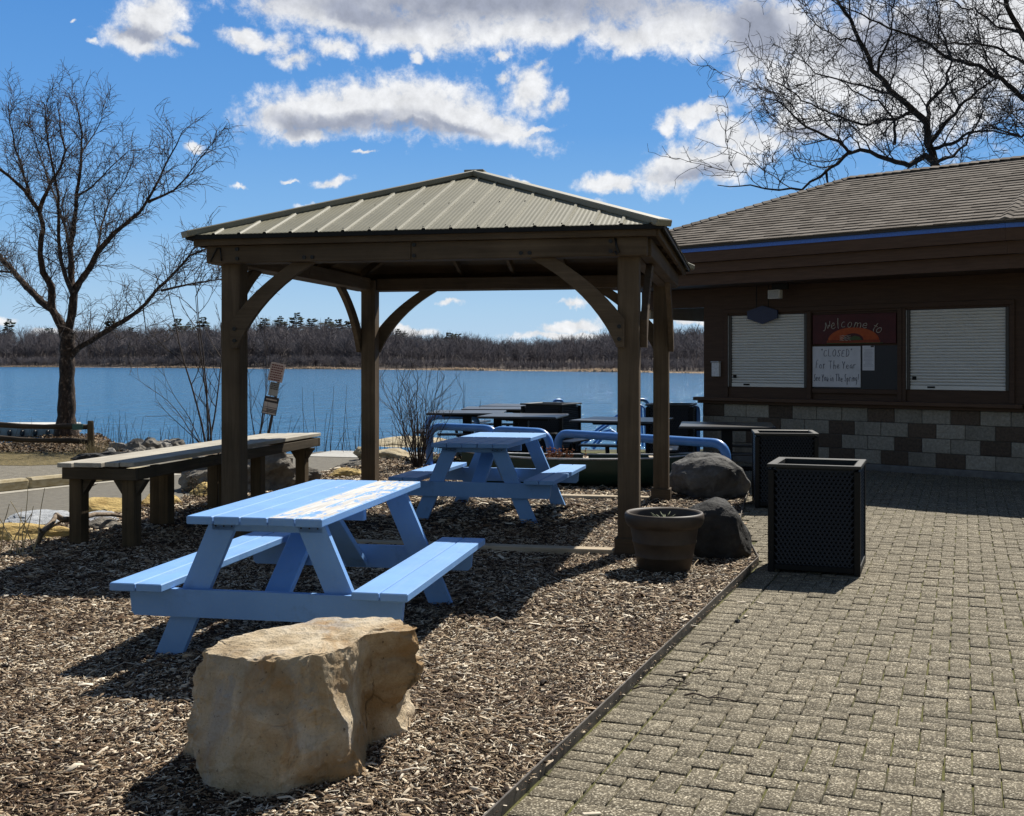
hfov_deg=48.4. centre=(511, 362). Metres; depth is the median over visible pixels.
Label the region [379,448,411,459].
limestone slab
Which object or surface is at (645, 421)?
picnic table
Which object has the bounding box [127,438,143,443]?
riprap stone
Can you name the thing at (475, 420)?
hand rail
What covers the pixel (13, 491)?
gutter
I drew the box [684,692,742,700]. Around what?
twig
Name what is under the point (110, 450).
riprap stone
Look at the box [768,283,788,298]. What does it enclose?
wall light
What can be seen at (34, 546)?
dry stalks
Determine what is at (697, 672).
twig
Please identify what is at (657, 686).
twig
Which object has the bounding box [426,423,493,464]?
hand rail
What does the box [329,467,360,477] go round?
limestone slab
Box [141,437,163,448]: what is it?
riprap stone
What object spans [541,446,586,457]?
dry weeds
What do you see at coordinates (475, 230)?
gazebo
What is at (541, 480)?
picnic table
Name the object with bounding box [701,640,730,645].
twig
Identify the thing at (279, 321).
pine tree
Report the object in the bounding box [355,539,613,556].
ground board
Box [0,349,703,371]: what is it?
hills
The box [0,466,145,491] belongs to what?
kerb
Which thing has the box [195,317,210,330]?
pine tree
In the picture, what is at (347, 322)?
pine tree
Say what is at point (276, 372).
sign post
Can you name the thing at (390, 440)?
limestone slab
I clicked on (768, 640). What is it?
pavement
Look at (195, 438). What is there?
bare sapling
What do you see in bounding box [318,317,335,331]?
pine tree
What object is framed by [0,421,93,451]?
rail fence
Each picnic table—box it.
[110,479,484,657]
[388,432,585,522]
[415,410,506,447]
[455,406,520,436]
[472,404,525,426]
[477,413,573,452]
[562,416,677,453]
[669,421,776,470]
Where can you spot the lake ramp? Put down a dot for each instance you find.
(338, 454)
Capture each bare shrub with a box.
[248,317,291,434]
[379,346,462,467]
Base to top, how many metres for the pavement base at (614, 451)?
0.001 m
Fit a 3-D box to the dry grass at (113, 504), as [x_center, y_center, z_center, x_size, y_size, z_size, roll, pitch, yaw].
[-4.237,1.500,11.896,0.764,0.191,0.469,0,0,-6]
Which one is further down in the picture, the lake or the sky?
the lake
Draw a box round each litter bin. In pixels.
[520,402,581,452]
[645,403,696,453]
[751,429,818,507]
[767,457,866,576]
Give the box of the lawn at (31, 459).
[0,452,191,465]
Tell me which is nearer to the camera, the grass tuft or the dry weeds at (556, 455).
the dry weeds at (556, 455)
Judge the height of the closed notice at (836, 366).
0.605 m
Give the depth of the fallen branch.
9.87 m
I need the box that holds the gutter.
[0,473,180,493]
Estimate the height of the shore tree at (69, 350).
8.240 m
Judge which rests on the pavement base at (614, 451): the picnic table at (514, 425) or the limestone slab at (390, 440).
the picnic table at (514, 425)
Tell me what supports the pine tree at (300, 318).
on the hills
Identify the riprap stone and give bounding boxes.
[105,448,115,451]
[108,442,124,451]
[120,441,146,452]
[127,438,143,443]
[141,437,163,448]
[159,439,172,447]
[169,438,185,445]
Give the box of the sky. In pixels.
[0,0,1023,345]
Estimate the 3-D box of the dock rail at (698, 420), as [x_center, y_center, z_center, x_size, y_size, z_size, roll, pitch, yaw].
[3.060,1.150,19.300,0.180,0.900,1.580,0,0,3]
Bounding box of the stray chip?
[582,811,601,815]
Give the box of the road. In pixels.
[0,451,359,524]
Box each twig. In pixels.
[632,680,689,689]
[667,678,688,683]
[674,669,720,673]
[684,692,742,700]
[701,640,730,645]
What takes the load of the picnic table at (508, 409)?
on the pavement base at (614, 451)
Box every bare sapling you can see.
[129,358,220,442]
[131,250,220,441]
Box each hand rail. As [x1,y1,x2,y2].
[423,415,479,452]
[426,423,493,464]
[491,426,553,452]
[554,430,730,458]
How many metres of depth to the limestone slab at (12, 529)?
9.92 m
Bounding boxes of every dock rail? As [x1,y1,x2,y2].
[641,398,648,450]
[695,405,699,451]
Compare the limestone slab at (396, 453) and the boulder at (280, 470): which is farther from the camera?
the limestone slab at (396, 453)
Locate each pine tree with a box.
[0,319,15,333]
[104,317,114,334]
[172,318,181,331]
[181,322,195,335]
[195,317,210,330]
[255,318,270,331]
[273,316,288,328]
[288,312,304,329]
[306,318,317,329]
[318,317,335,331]
[330,319,345,330]
[343,321,351,330]
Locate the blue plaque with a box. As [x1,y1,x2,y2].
[747,285,777,323]
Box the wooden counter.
[57,433,320,547]
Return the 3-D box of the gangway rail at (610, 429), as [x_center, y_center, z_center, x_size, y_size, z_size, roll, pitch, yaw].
[1.919,1.228,22.148,1.366,0.879,0.748,0,0,0]
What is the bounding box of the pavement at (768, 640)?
[507,461,1023,815]
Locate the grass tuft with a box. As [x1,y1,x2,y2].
[68,440,119,455]
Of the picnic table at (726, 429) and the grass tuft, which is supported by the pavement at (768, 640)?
the picnic table at (726, 429)
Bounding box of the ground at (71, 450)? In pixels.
[0,437,434,493]
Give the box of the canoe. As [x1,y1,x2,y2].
[462,451,711,486]
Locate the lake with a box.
[0,367,703,453]
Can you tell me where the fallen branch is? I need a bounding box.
[37,512,121,543]
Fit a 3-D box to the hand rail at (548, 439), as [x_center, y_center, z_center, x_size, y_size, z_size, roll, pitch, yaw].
[0.110,1.248,15.925,1.306,0.704,0.198,0,0,42]
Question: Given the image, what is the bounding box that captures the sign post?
[261,362,285,432]
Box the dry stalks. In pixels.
[0,488,44,554]
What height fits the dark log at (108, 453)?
0.123 m
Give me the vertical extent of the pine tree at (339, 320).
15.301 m
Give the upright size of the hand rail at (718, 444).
0.704 m
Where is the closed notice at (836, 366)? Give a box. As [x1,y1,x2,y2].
[813,346,860,386]
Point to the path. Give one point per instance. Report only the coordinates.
(8, 472)
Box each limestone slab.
[0,523,68,541]
[3,509,68,523]
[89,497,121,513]
[89,510,118,520]
[89,517,121,529]
[141,494,181,504]
[188,482,206,497]
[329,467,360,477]
[340,460,360,468]
[353,447,360,459]
[379,436,445,447]
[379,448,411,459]
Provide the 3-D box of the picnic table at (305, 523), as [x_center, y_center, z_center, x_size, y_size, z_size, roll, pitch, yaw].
[-1.128,1.164,6.645,1.598,0.772,1.860,0,0,11]
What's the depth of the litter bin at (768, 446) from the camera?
12.20 m
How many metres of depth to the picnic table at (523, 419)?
17.02 m
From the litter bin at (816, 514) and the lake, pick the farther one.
the lake
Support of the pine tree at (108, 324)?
on the hills
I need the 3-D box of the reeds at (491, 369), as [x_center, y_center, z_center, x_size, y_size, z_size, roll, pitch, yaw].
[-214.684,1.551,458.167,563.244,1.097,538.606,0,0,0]
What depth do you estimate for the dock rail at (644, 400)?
20.06 m
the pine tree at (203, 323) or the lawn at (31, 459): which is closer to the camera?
the lawn at (31, 459)
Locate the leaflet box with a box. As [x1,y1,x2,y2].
[711,361,720,376]
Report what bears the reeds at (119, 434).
on the ground at (71, 450)
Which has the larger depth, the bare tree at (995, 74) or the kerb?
the bare tree at (995, 74)
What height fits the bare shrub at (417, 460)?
1.827 m
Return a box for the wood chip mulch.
[0,457,759,815]
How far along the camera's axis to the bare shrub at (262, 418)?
21.40 m
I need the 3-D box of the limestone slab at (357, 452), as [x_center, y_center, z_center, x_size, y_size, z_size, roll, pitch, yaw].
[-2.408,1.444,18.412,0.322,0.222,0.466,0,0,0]
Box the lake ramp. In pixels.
[310,451,436,456]
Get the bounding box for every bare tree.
[647,0,1023,197]
[784,0,1023,157]
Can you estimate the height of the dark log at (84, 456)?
0.117 m
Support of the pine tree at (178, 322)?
on the hills
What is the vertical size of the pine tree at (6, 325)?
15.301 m
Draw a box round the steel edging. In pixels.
[482,491,758,815]
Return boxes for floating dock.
[0,422,80,436]
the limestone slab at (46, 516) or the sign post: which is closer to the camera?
the limestone slab at (46, 516)
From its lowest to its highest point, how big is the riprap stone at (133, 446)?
0.312 m
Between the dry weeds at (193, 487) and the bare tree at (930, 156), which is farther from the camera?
the bare tree at (930, 156)
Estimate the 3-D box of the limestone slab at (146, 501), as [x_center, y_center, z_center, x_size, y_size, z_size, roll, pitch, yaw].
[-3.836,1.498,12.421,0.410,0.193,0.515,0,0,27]
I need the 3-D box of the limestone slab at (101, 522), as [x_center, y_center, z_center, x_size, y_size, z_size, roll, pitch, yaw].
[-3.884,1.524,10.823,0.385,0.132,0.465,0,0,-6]
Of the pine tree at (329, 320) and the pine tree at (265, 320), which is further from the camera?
the pine tree at (265, 320)
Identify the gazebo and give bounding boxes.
[181,169,694,557]
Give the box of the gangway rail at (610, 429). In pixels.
[581,405,645,449]
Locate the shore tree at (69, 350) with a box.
[0,57,277,437]
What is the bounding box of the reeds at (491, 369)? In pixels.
[2,365,703,372]
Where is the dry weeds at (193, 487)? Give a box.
[181,471,206,498]
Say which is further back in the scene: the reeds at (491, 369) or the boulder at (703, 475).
the reeds at (491, 369)
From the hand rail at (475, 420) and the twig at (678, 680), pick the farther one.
the hand rail at (475, 420)
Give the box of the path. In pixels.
[0,454,292,479]
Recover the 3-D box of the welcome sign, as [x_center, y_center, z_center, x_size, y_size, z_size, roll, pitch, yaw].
[5.015,-0.500,16.752,1.310,0.440,0.032,0,0,43]
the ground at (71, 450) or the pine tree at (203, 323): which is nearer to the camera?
the ground at (71, 450)
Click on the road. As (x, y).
(55, 498)
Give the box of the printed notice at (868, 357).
[862,346,874,369]
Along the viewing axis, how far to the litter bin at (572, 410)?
18.32 m
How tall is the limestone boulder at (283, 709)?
0.540 m
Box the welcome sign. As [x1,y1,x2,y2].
[813,313,896,343]
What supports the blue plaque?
hanging from the refreshment stand
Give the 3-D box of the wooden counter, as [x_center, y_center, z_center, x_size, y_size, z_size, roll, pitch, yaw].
[-2.998,1.194,11.440,0.749,0.751,4.140,0,0,12]
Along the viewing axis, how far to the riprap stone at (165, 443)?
20.69 m
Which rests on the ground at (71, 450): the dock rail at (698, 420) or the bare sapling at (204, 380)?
the bare sapling at (204, 380)
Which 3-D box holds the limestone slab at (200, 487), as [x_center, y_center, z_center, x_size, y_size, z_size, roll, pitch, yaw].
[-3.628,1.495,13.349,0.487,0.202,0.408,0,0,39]
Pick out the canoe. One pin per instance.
(600, 469)
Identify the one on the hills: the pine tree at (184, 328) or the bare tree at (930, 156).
the pine tree at (184, 328)
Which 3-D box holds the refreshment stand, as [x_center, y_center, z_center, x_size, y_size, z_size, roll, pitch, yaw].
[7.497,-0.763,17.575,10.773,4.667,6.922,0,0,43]
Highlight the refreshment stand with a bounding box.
[612,155,1023,480]
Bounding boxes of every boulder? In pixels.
[178,445,321,490]
[182,617,424,801]
[669,452,750,499]
[689,497,751,561]
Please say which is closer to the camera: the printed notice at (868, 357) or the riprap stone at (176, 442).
the printed notice at (868, 357)
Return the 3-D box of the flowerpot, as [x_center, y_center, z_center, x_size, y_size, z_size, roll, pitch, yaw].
[1.135,1.330,8.500,0.590,0.440,0.590,0,0,0]
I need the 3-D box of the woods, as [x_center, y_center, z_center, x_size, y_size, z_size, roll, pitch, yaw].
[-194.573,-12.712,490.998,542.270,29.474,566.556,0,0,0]
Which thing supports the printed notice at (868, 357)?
attached to the refreshment stand
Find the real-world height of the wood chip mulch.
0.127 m
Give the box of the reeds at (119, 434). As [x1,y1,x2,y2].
[0,376,480,453]
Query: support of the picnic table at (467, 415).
on the pavement base at (614, 451)
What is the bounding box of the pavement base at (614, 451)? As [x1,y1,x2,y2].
[424,449,1023,815]
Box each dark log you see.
[70,453,104,459]
[100,452,126,455]
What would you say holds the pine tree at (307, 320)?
on the hills
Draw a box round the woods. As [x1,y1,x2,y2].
[0,318,703,371]
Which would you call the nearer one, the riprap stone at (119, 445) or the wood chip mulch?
the wood chip mulch
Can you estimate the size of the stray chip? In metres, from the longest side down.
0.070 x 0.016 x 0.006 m
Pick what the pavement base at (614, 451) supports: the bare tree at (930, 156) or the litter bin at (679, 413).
the litter bin at (679, 413)
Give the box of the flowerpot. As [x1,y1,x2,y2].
[625,507,703,574]
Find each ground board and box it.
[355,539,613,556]
[417,494,650,501]
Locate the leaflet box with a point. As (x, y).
(716, 369)
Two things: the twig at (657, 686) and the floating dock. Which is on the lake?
the floating dock
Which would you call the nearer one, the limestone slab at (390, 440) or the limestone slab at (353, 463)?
the limestone slab at (353, 463)

